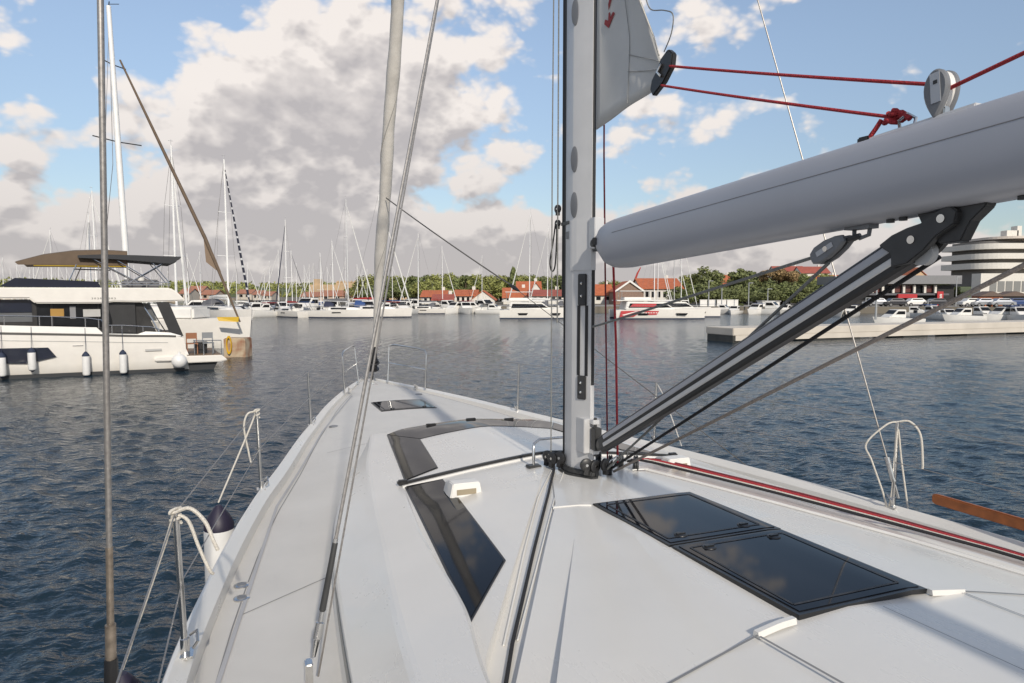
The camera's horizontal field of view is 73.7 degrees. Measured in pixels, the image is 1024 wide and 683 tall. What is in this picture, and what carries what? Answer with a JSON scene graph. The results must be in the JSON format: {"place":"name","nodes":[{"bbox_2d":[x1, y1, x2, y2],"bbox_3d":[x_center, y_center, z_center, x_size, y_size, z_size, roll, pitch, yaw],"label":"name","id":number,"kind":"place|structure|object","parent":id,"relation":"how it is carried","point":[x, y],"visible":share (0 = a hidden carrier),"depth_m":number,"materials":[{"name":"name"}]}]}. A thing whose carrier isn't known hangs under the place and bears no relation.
{"place":"outdoors","nodes":[
{"label":"outdoors","id":0,"kind":"place"},
{"bbox_2d":[319,290,349,300],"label":"house","id":1,"kind":"structure","parent":0,"point":[340,294],"depth_m":230.25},
{"bbox_2d":[1,282,970,296],"bbox_3d":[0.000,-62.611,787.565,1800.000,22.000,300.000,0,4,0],"label":"hills","id":2,"kind":"structure","parent":0,"point":[964,289],"depth_m":713.64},
{"bbox_2d":[0,297,995,313],"bbox_3d":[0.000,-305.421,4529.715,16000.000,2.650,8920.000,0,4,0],"label":"ground","id":3,"kind":"structure","parent":0,"point":[599,309],"depth_m":122.59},
{"bbox_2d":[0,276,335,296],"bbox_3d":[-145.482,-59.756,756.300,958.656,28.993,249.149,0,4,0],"label":"wood","id":4,"kind":"object","parent":3,"relation":"on","point":[215,284],"visible":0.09,"depth_m":740.79,"materials":[{"name":"green plant"}]},
{"bbox_2d":[178,288,199,299],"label":"house","id":5,"kind":"structure","parent":3,"relation":"on","point":[194,295],"depth_m":262.60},
{"bbox_2d":[310,279,421,299],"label":"fort","id":6,"kind":"structure","parent":3,"relation":"on","point":[330,287],"depth_m":299.17,"materials":[{"name":"stone"}]},
{"bbox_2d":[343,274,401,297],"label":"tree","id":7,"kind":"object","parent":3,"relation":"on","point":[352,290],"visible":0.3,"depth_m":224.30,"materials":[{"name":"green plant"}]},
{"bbox_2d":[383,281,412,299],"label":"tree","id":8,"kind":"object","parent":3,"relation":"on","point":[396,292],"visible":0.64,"depth_m":196.87,"materials":[{"name":"green plant"}]},
{"bbox_2d":[408,280,449,297],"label":"tree","id":9,"kind":"object","parent":3,"relation":"on","point":[413,291],"visible":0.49,"depth_m":187.21,"materials":[{"name":"green plant"}]},
{"bbox_2d":[420,287,448,303],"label":"boathouse","id":10,"kind":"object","parent":3,"relation":"on","point":[425,293],"visible":0.47,"depth_m":151.49,"materials":[{"name":"tile"}]},
{"bbox_2d":[424,273,463,293],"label":"tree","id":11,"kind":"object","parent":3,"relation":"on","point":[432,277],"visible":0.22,"depth_m":202.97,"materials":[{"name":"green plant"}]},
{"bbox_2d":[443,275,481,292],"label":"tree","id":12,"kind":"object","parent":3,"relation":"on","point":[463,278],"visible":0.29,"depth_m":202.20,"materials":[{"name":"green plant"}]},
{"bbox_2d":[453,286,479,301],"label":"boathouse","id":13,"kind":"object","parent":3,"relation":"on","point":[463,295],"visible":0.71,"depth_m":145.04,"materials":[{"name":"tile"}]},
{"bbox_2d":[470,290,496,303],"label":"boathouse","id":14,"kind":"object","parent":3,"relation":"on","point":[489,296],"visible":0.59,"depth_m":142.71,"materials":[{"name":"paint"}]},
{"bbox_2d":[472,275,509,301],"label":"tree","id":15,"kind":"object","parent":3,"relation":"on","point":[486,285],"visible":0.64,"depth_m":200.21,"materials":[{"name":"green plant"}]},
{"bbox_2d":[502,285,528,303],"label":"boathouse","id":16,"kind":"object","parent":3,"relation":"on","point":[514,293],"visible":0.44,"depth_m":151.20,"materials":[{"name":"tile"}]},
{"bbox_2d":[527,286,562,304],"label":"boathouse","id":17,"kind":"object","parent":3,"relation":"on","point":[539,293],"visible":0.45,"depth_m":142.08,"materials":[{"name":"tile"}]},
{"bbox_2d":[542,274,561,289],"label":"tree","id":18,"kind":"object","parent":3,"relation":"on","point":[554,284],"visible":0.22,"depth_m":196.09,"materials":[{"name":"green plant"}]},
{"bbox_2d":[595,281,611,303],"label":"boathouse","id":19,"kind":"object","parent":3,"relation":"on","point":[599,293],"visible":0.64,"depth_m":160.06,"materials":[{"name":"ceramic"}]},
{"bbox_2d":[608,280,644,303],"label":"boathouse","id":20,"kind":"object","parent":3,"relation":"on","point":[629,285],"visible":0.77,"depth_m":149.63,"materials":[{"name":"brick"}]},
{"bbox_2d":[633,275,683,301],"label":"boathouse","id":21,"kind":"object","parent":3,"relation":"on","point":[648,283],"visible":0.48,"depth_m":156.15,"materials":[{"name":"tile"}]},
{"bbox_2d":[664,283,706,302],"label":"tree","id":22,"kind":"object","parent":3,"relation":"on","point":[689,288],"visible":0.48,"depth_m":141.63,"materials":[{"name":"green plant"}]},
{"bbox_2d":[684,283,730,302],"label":"tree","id":23,"kind":"object","parent":3,"relation":"on","point":[715,294],"visible":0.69,"depth_m":139.60,"materials":[{"name":"green plant"}]},
{"bbox_2d":[695,266,724,287],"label":"tree","id":24,"kind":"object","parent":3,"relation":"on","point":[709,278],"visible":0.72,"depth_m":158.01,"materials":[{"name":"green plant"}]},
{"bbox_2d":[722,285,752,303],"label":"tree","id":25,"kind":"object","parent":3,"relation":"on","point":[738,293],"visible":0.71,"depth_m":144.83,"materials":[{"name":"green plant"}]},
{"bbox_2d":[727,268,757,302],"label":"tree","id":26,"kind":"object","parent":3,"relation":"on","point":[740,273],"visible":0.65,"depth_m":161.88,"materials":[{"name":"green plant"}]},
{"bbox_2d":[730,277,777,303],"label":"tree","id":27,"kind":"object","parent":3,"relation":"on","point":[749,284],"visible":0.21,"depth_m":157.31,"materials":[{"name":"green plant"}]},
{"bbox_2d":[750,284,787,301],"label":"tree","id":28,"kind":"object","parent":3,"relation":"on","point":[761,295],"visible":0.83,"depth_m":140.28,"materials":[{"name":"green plant"}]},
{"bbox_2d":[754,281,794,304],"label":"tree","id":29,"kind":"object","parent":3,"relation":"on","point":[782,286],"visible":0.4,"depth_m":140.22,"materials":[{"name":"green plant"}]},
{"bbox_2d":[758,268,799,283],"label":"tree","id":30,"kind":"object","parent":3,"relation":"on","point":[780,275],"visible":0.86,"depth_m":155.30,"materials":[{"name":"orange plant"}]},
{"bbox_2d":[786,281,816,302],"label":"tree","id":31,"kind":"object","parent":3,"relation":"on","point":[803,293],"visible":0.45,"depth_m":138.90,"materials":[{"name":"green plant"}]},
{"bbox_2d":[817,275,961,305],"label":"shop building","id":32,"kind":"structure","parent":3,"relation":"on","point":[925,287],"depth_m":131.86,"materials":[{"name":"red paint"}]},
{"bbox_2d":[941,226,1023,297],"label":"apartment block","id":33,"kind":"structure","parent":3,"relation":"on","point":[976,262],"depth_m":150.91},
{"bbox_2d":[971,291,1003,305],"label":"stall","id":34,"kind":"object","parent":3,"relation":"on","point":[988,294],"visible":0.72,"depth_m":120.74},
{"bbox_2d":[0,300,1023,682],"bbox_3d":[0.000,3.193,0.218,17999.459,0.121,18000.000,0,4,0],"label":"water","id":35,"kind":"structure","parent":0,"point":[174,434],"depth_m":16.77,"materials":[{"name":"blue liquid"}]},
{"bbox_2d":[74,187,120,287],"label":"moored sailing yacht","id":36,"kind":"object","parent":35,"relation":"on","point":[94,235],"visible":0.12,"depth_m":65.30,"materials":[{"name":"metal"}]},
{"bbox_2d":[0,249,225,379],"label":"motor yacht","id":37,"kind":"object","parent":35,"relation":"on","point":[57,327],"visible":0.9,"depth_m":27.44,"materials":[{"name":"white plastic"}]},
{"bbox_2d":[0,300,31,312],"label":"window","id":38,"kind":"structure","parent":37,"relation":"in","point":[6,306],"depth_m":26.52,"materials":[{"name":"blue glass"}]},
{"bbox_2d":[0,313,32,321],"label":"window","id":39,"kind":"structure","parent":37,"relation":"in","point":[7,318],"depth_m":26.56,"materials":[{"name":"grey glass"}]},
{"bbox_2d":[36,304,50,325],"bbox_3d":[-18.505,-0.938,26.998,0.450,1.100,0.040,-2,4,-29],"label":"window","id":40,"kind":"structure","parent":37,"relation":"in","point":[42,309],"depth_m":26.97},
{"bbox_2d":[52,304,97,327],"bbox_3d":[-17.573,-0.998,27.511,1.520,1.050,0.040,-2,4,-29],"label":"window","id":41,"kind":"structure","parent":37,"relation":"in","point":[57,321],"depth_m":27.49,"materials":[{"name":"glass"}]},
{"bbox_2d":[171,352,186,367],"bbox_3d":[-13.836,0.770,28.399,0.600,0.680,0.600,0,4,0],"label":"ball fender","id":42,"kind":"object","parent":37,"relation":"hanging from","point":[178,360],"visible":1,"depth_m":28.21,"materials":[{"name":"white plastic"}]},
{"bbox_3d":[-19.182,-0.082,25.645,0.109,0.978,0.182,0,4,0],"label":"fender line","id":43,"kind":"object","parent":37,"relation":"hanging from","visible":0},
{"bbox_2d":[0,352,6,377],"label":"fender","id":44,"kind":"object","parent":43,"relation":"hanging from","point":[3,370],"visible":1,"depth_m":25.55,"materials":[{"name":"white plastic"}]},
{"bbox_3d":[-18.368,-0.164,26.090,0.109,0.783,0.182,0,4,0],"label":"fender line","id":45,"kind":"object","parent":37,"relation":"hanging from","visible":0},
{"bbox_2d":[27,348,36,371],"bbox_3d":[-18.322,0.699,26.065,0.270,0.940,0.267,0,4,0],"label":"fender","id":46,"kind":"object","parent":45,"relation":"hanging from","point":[31,358],"visible":1,"depth_m":25.97,"materials":[{"name":"white plastic"}]},
{"bbox_3d":[-16.837,-0.071,26.946,0.109,0.920,0.182,0,4,0],"label":"fender line","id":47,"kind":"object","parent":37,"relation":"hanging from","visible":0},
{"bbox_2d":[82,351,90,375],"bbox_3d":[-16.791,0.900,26.929,0.270,1.020,0.267,0,4,0],"label":"fender","id":48,"kind":"object","parent":47,"relation":"hanging from","point":[85,363],"visible":0.94,"depth_m":26.83,"materials":[{"name":"white plastic"}]},
{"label":"fender line","id":49,"kind":"object","parent":37,"relation":"hanging from","visible":0},
{"bbox_2d":[119,350,126,374],"bbox_3d":[-15.680,0.839,27.541,0.270,1.020,0.267,0,4,0],"label":"fender","id":50,"kind":"object","parent":49,"relation":"hanging from","point":[123,361],"visible":1,"depth_m":27.44,"materials":[{"name":"white plastic"}]},
{"bbox_2d":[92,1,251,347],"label":"neighbour sailing yacht","id":51,"kind":"object","parent":35,"relation":"on","point":[193,319],"visible":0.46,"depth_m":39.73,"materials":[{"name":"white paint"}]},
{"bbox_2d":[159,139,193,304],"bbox_3d":[-30.835,-9.426,62.081,3.666,17.390,11.623,-3,5,-36],"label":"moored sailing yacht","id":52,"kind":"object","parent":35,"relation":"on","point":[172,178],"visible":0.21,"depth_m":61.14,"materials":[{"name":"white plastic"}]},
{"bbox_2d":[202,154,251,320],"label":"moored sailing yacht","id":53,"kind":"object","parent":35,"relation":"on","point":[223,310],"visible":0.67,"depth_m":82.72,"materials":[{"name":"white plastic"}]},
{"bbox_2d":[224,337,251,357],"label":"mooring block","id":54,"kind":"structure","parent":35,"relation":"in","point":[241,346],"depth_m":35.15,"materials":[{"name":"concrete"}]},
{"bbox_2d":[242,302,277,317],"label":"motor boat","id":55,"kind":"object","parent":35,"relation":"on","point":[256,307],"visible":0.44,"depth_m":97.59,"materials":[{"name":"white paint"}]},
{"bbox_2d":[275,220,308,317],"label":"moored sailing yacht","id":56,"kind":"object","parent":35,"relation":"on","point":[295,312],"visible":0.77,"depth_m":98.86,"materials":[{"name":"white plastic"}]},
{"bbox_2d":[298,298,317,309],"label":"motor boat","id":57,"kind":"object","parent":35,"relation":"on","point":[313,303],"visible":0.23,"depth_m":108.69,"materials":[{"name":"white paint"}]},
{"bbox_2d":[308,196,373,317],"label":"moored sailing yacht","id":58,"kind":"object","parent":35,"relation":"on","point":[333,311],"visible":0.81,"depth_m":95.09,"materials":[{"name":"white plastic"}]},
{"bbox_2d":[344,191,411,317],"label":"moored sailing yacht","id":59,"kind":"object","parent":35,"relation":"on","point":[391,312],"visible":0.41,"depth_m":97.17,"materials":[{"name":"white plastic"}]},
{"bbox_2d":[400,231,445,313],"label":"moored sailing yacht","id":60,"kind":"object","parent":35,"relation":"on","point":[427,309],"visible":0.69,"depth_m":116.09,"materials":[{"name":"metal"}]},
{"bbox_2d":[458,301,472,313],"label":"motor boat","id":61,"kind":"object","parent":35,"relation":"on","point":[465,307],"visible":0.72,"depth_m":116.64,"materials":[{"name":"white paint"}]},
{"bbox_2d":[475,303,501,313],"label":"motor boat","id":62,"kind":"object","parent":35,"relation":"on","point":[496,310],"visible":0.69,"depth_m":116.21,"materials":[{"name":"white paint"}]},
{"bbox_2d":[500,292,562,318],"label":"catamaran","id":63,"kind":"object","parent":35,"relation":"on","point":[523,308],"visible":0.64,"depth_m":91.17,"materials":[{"name":"white plastic"}]},
{"bbox_2d":[507,212,559,308],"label":"moored sailing yacht","id":64,"kind":"object","parent":35,"relation":"on","point":[545,299],"visible":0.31,"depth_m":111.33,"materials":[{"name":"metal"}]},
{"bbox_2d":[530,224,562,307],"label":"moored sailing yacht","id":65,"kind":"object","parent":35,"relation":"on","point":[560,302],"visible":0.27,"depth_m":121.33,"materials":[{"name":"metal"}]},
{"bbox_2d":[97,0,1023,682],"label":"sailing yacht","id":66,"kind":"object","parent":35,"relation":"on","point":[379,534],"visible":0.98,"depth_m":3.22,"materials":[{"name":"plastic"}]},
{"bbox_2d":[123,506,182,669],"bbox_3d":[-1.610,1.104,3.040,0.298,0.748,0.070,0,4,0],"label":"fender line","id":67,"kind":"object","parent":66,"relation":"attached to","point":[172,511],"visible":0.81,"depth_m":3.03,"materials":[{"name":"white fabric"}]},
{"bbox_2d":[119,671,141,682],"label":"fender","id":68,"kind":"object","parent":67,"relation":"hanging from","point":[126,677],"visible":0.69,"depth_m":3.07,"materials":[{"name":"blue plastic"}]},
{"bbox_2d":[178,514,214,574],"bbox_3d":[-1.416,0.909,3.050,0.155,0.302,0.035,-2,4,-21],"label":"rope tail","id":69,"kind":"object","parent":66,"relation":"hanging from","point":[204,559],"visible":1,"depth_m":3.04},
{"bbox_2d":[175,506,219,550],"bbox_3d":[-1.395,0.828,3.023,0.195,0.202,0.022,0,4,1],"label":"rope tail","id":70,"kind":"object","parent":66,"relation":"hanging from","point":[205,522],"visible":1,"depth_m":3.02},
{"bbox_2d":[218,409,259,502],"bbox_3d":[-2.205,0.918,5.531,0.055,0.720,0.365,3,5,41],"label":"fender line","id":71,"kind":"object","parent":66,"relation":"attached to","point":[255,410],"visible":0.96,"depth_m":5.54,"materials":[{"name":"white fabric"}]},
{"bbox_2d":[203,504,234,582],"bbox_3d":[-2.338,1.702,5.466,0.230,0.800,0.228,0,4,0],"label":"fender","id":72,"kind":"object","parent":71,"relation":"hanging from","point":[223,529],"visible":0.42,"depth_m":5.37,"materials":[{"name":"white plastic"}]},
{"bbox_2d":[386,197,509,283],"bbox_3d":[-0.993,-1.482,9.681,0.017,1.416,2.959,-3,5,-42],"label":"genoa sheet","id":73,"kind":"object","parent":66,"relation":"hanging from","point":[451,244],"visible":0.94,"depth_m":9.48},
{"bbox_2d":[503,470,551,645],"bbox_3d":[0.106,1.051,3.733,0.039,0.170,2.093,1,4,8],"label":"deck line","id":74,"kind":"object","parent":66,"relation":"on","point":[505,636],"visible":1,"depth_m":3.29,"materials":[{"name":"fabric"}]},
{"bbox_2d":[504,464,554,682],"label":"deck line","id":75,"kind":"object","parent":66,"relation":"on","point":[510,655],"visible":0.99,"depth_m":3.07,"materials":[{"name":"black fabric"}]},
{"bbox_2d":[517,472,563,640],"bbox_3d":[0.195,1.044,3.759,0.013,0.160,2.113,1,4,9],"label":"deck line","id":76,"kind":"object","parent":66,"relation":"on","point":[523,617],"visible":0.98,"depth_m":3.23,"materials":[{"name":"fabric"}]},
{"bbox_2d":[550,0,553,451],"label":"mast line","id":77,"kind":"object","parent":66,"relation":"attached to","point":[552,230],"visible":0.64,"depth_m":4.79,"materials":[{"name":"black fabric"}]},
{"bbox_2d":[557,0,559,322],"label":"topping line","id":78,"kind":"object","parent":66,"relation":"attached to","point":[558,159],"visible":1,"depth_m":4.75,"materials":[{"name":"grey fabric"}]},
{"bbox_2d":[603,125,607,458],"bbox_3d":[0.623,-0.836,4.468,0.078,3.340,0.029,-3,5,-35],"label":"halyard","id":79,"kind":"object","parent":66,"relation":"attached to","point":[605,284],"visible":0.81,"depth_m":4.49,"materials":[{"name":"red fabric"}]},
{"bbox_2d":[612,267,618,462],"bbox_3d":[0.688,0.149,4.505,0.026,1.392,0.242,1,4,20],"label":"halyard","id":80,"kind":"object","parent":66,"relation":"hanging from","point":[615,334],"visible":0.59,"depth_m":4.46,"materials":[{"name":"red fabric"}]},
{"bbox_2d":[519,291,745,464],"bbox_3d":[1.151,0.268,7.536,3.049,1.688,0.009,4,5,45],"label":"genoa sheet","id":81,"kind":"object","parent":66,"relation":"attached to","point":[645,388],"visible":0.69,"depth_m":7.27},
{"bbox_2d":[592,257,810,327],"bbox_3d":[0.865,-0.218,3.649,0.023,0.382,1.931,-2,4,-21],"label":"mainsheet","id":82,"kind":"object","parent":66,"relation":"attached to","point":[728,284],"visible":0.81,"depth_m":3.33,"materials":[{"name":"black fabric"}]},
{"bbox_2d":[607,262,829,469],"bbox_3d":[0.938,0.276,3.631,0.014,1.307,1.928,-1,4,-18],"label":"mainsheet","id":83,"kind":"object","parent":66,"relation":"attached to","point":[800,289],"visible":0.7,"depth_m":2.97,"materials":[{"name":"black fabric"}]},
{"bbox_2d":[610,255,941,468],"bbox_3d":[1.066,0.284,3.477,0.016,1.314,2.349,-1,4,-20],"label":"vang line","id":84,"kind":"object","parent":66,"relation":"attached to","point":[856,310],"visible":0.91,"depth_m":2.97,"materials":[{"name":"black fabric"}]},
{"bbox_2d":[660,84,893,117],"bbox_3d":[1.080,-1.091,3.062,0.013,0.521,1.439,-2,4,-22],"label":"outhaul rope","id":85,"kind":"object","parent":66,"relation":"attached to","point":[793,104],"visible":1,"depth_m":2.88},
{"bbox_2d":[669,65,924,85],"bbox_3d":[1.123,-1.159,2.950,0.013,0.531,1.519,-2,4,-22],"label":"outhaul rope","id":86,"kind":"object","parent":66,"relation":"on","point":[914,83],"visible":0.96,"depth_m":2.75,"materials":[{"name":"fabric"}]},
{"bbox_2d":[613,262,1023,472],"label":"sheet","id":87,"kind":"object","parent":66,"relation":"attached to","point":[1013,270],"visible":1,"depth_m":2.68,"materials":[{"name":"grey fabric"}]},
{"bbox_2d":[627,459,1023,560],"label":"deck line","id":88,"kind":"object","parent":66,"relation":"on","point":[861,515],"visible":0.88,"depth_m":4.08,"materials":[{"name":"red fabric"}]},
{"bbox_2d":[632,459,1022,556],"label":"deck line","id":89,"kind":"object","parent":66,"relation":"on","point":[821,502],"visible":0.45,"depth_m":4.25,"materials":[{"name":"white fabric"}]},
{"bbox_2d":[632,468,1023,572],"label":"deck line","id":90,"kind":"object","parent":66,"relation":"on","point":[842,519],"visible":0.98,"depth_m":3.94,"materials":[{"name":"fabric"}]},
{"bbox_2d":[639,458,1023,556],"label":"deck line","id":91,"kind":"object","parent":66,"relation":"on","point":[824,501],"visible":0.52,"depth_m":4.25,"materials":[{"name":"red fabric"}]},
{"bbox_2d":[640,468,1023,574],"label":"deck line","id":92,"kind":"object","parent":66,"relation":"on","point":[844,522],"visible":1,"depth_m":3.90,"materials":[{"name":"fabric"}]},
{"bbox_2d":[647,458,1023,554],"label":"deck line","id":93,"kind":"object","parent":66,"relation":"on","point":[840,504],"visible":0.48,"depth_m":4.31,"materials":[{"name":"red fabric"}]},
{"bbox_2d":[865,421,908,508],"bbox_3d":[2.855,0.966,5.197,0.332,0.727,0.044,1,4,13],"label":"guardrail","id":94,"kind":"object","parent":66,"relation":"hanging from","point":[897,432],"visible":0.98,"depth_m":5.17,"materials":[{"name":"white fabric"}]},
{"bbox_2d":[868,108,911,137],"bbox_3d":[1.346,-0.774,2.425,0.056,0.093,0.161,-2,4,-21],"label":"rope knot","id":95,"kind":"object","parent":66,"relation":"on","point":[897,113],"visible":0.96,"depth_m":2.40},
{"bbox_2d":[932,494,1023,530],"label":"gangplank","id":96,"kind":"object","parent":66,"relation":"attached to","point":[1009,520],"visible":1,"depth_m":4.63,"materials":[{"name":"brown wood"}]},
{"bbox_2d":[950,51,1023,89],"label":"outhaul rope","id":97,"kind":"object","parent":66,"relation":"attached to","point":[990,68],"visible":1,"depth_m":2.10,"materials":[{"name":"fabric"}]},
{"bbox_2d":[608,291,704,318],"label":"catamaran","id":98,"kind":"object","parent":35,"relation":"on","point":[629,305],"visible":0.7,"depth_m":90.05,"materials":[{"name":"white plastic"}]},
{"bbox_2d":[647,300,720,316],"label":"catamaran","id":99,"kind":"object","parent":35,"relation":"on","point":[711,312],"visible":0.14,"depth_m":98.31,"materials":[{"name":"white plastic"}]},
{"bbox_2d":[748,301,788,314],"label":"motor boat","id":100,"kind":"object","parent":35,"relation":"on","point":[774,305],"visible":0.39,"depth_m":112.13,"materials":[{"name":"white paint"}]},
{"bbox_2d":[706,320,1023,342],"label":"pier","id":101,"kind":"structure","parent":35,"relation":"in","point":[734,334],"depth_m":51.64,"materials":[{"name":"concrete"}]},
{"bbox_2d":[873,309,925,322],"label":"motor boat","id":102,"kind":"object","parent":35,"relation":"on","point":[897,315],"visible":0.45,"depth_m":73.22,"materials":[{"name":"white paint"}]},
{"bbox_2d":[910,304,939,318],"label":"motor boat","id":103,"kind":"object","parent":35,"relation":"on","point":[914,314],"visible":0.41,"depth_m":92.30,"materials":[{"name":"white paint"}]},
{"bbox_2d":[942,308,986,320],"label":"motor boat","id":104,"kind":"object","parent":35,"relation":"on","point":[959,314],"visible":0.7,"depth_m":83.27,"materials":[{"name":"white paint"}]},
{"bbox_2d":[983,306,1023,320],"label":"motor boat","id":105,"kind":"object","parent":35,"relation":"on","point":[998,313],"visible":0.51,"depth_m":83.21,"materials":[{"name":"white paint"}]},
{"bbox_2d":[1006,307,1023,319],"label":"motor boat","id":106,"kind":"object","parent":35,"relation":"on","point":[1016,313],"visible":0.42,"depth_m":81.39,"materials":[{"name":"white paint"}]},
{"bbox_2d":[0,0,1023,286],"label":"sky","id":107,"kind":"structure","parent":0,"point":[291,93],"materials":[{"name":"blue"}]},
{"bbox_2d":[498,305,1002,306],"bbox_3d":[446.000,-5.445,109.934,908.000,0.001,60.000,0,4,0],"label":"quay pavement","id":108,"kind":"structure","parent":0,"point":[791,306],"depth_m":121.09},
{"bbox_2d":[987,298,1016,306],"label":"parked car","id":109,"kind":"object","parent":108,"relation":"on","point":[996,302],"visible":0.97,"depth_m":115.98,"materials":[{"name":"silver metal"}]},
{"bbox_2d":[793,265,830,276],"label":"house","id":110,"kind":"structure","parent":0,"point":[809,271],"depth_m":270.21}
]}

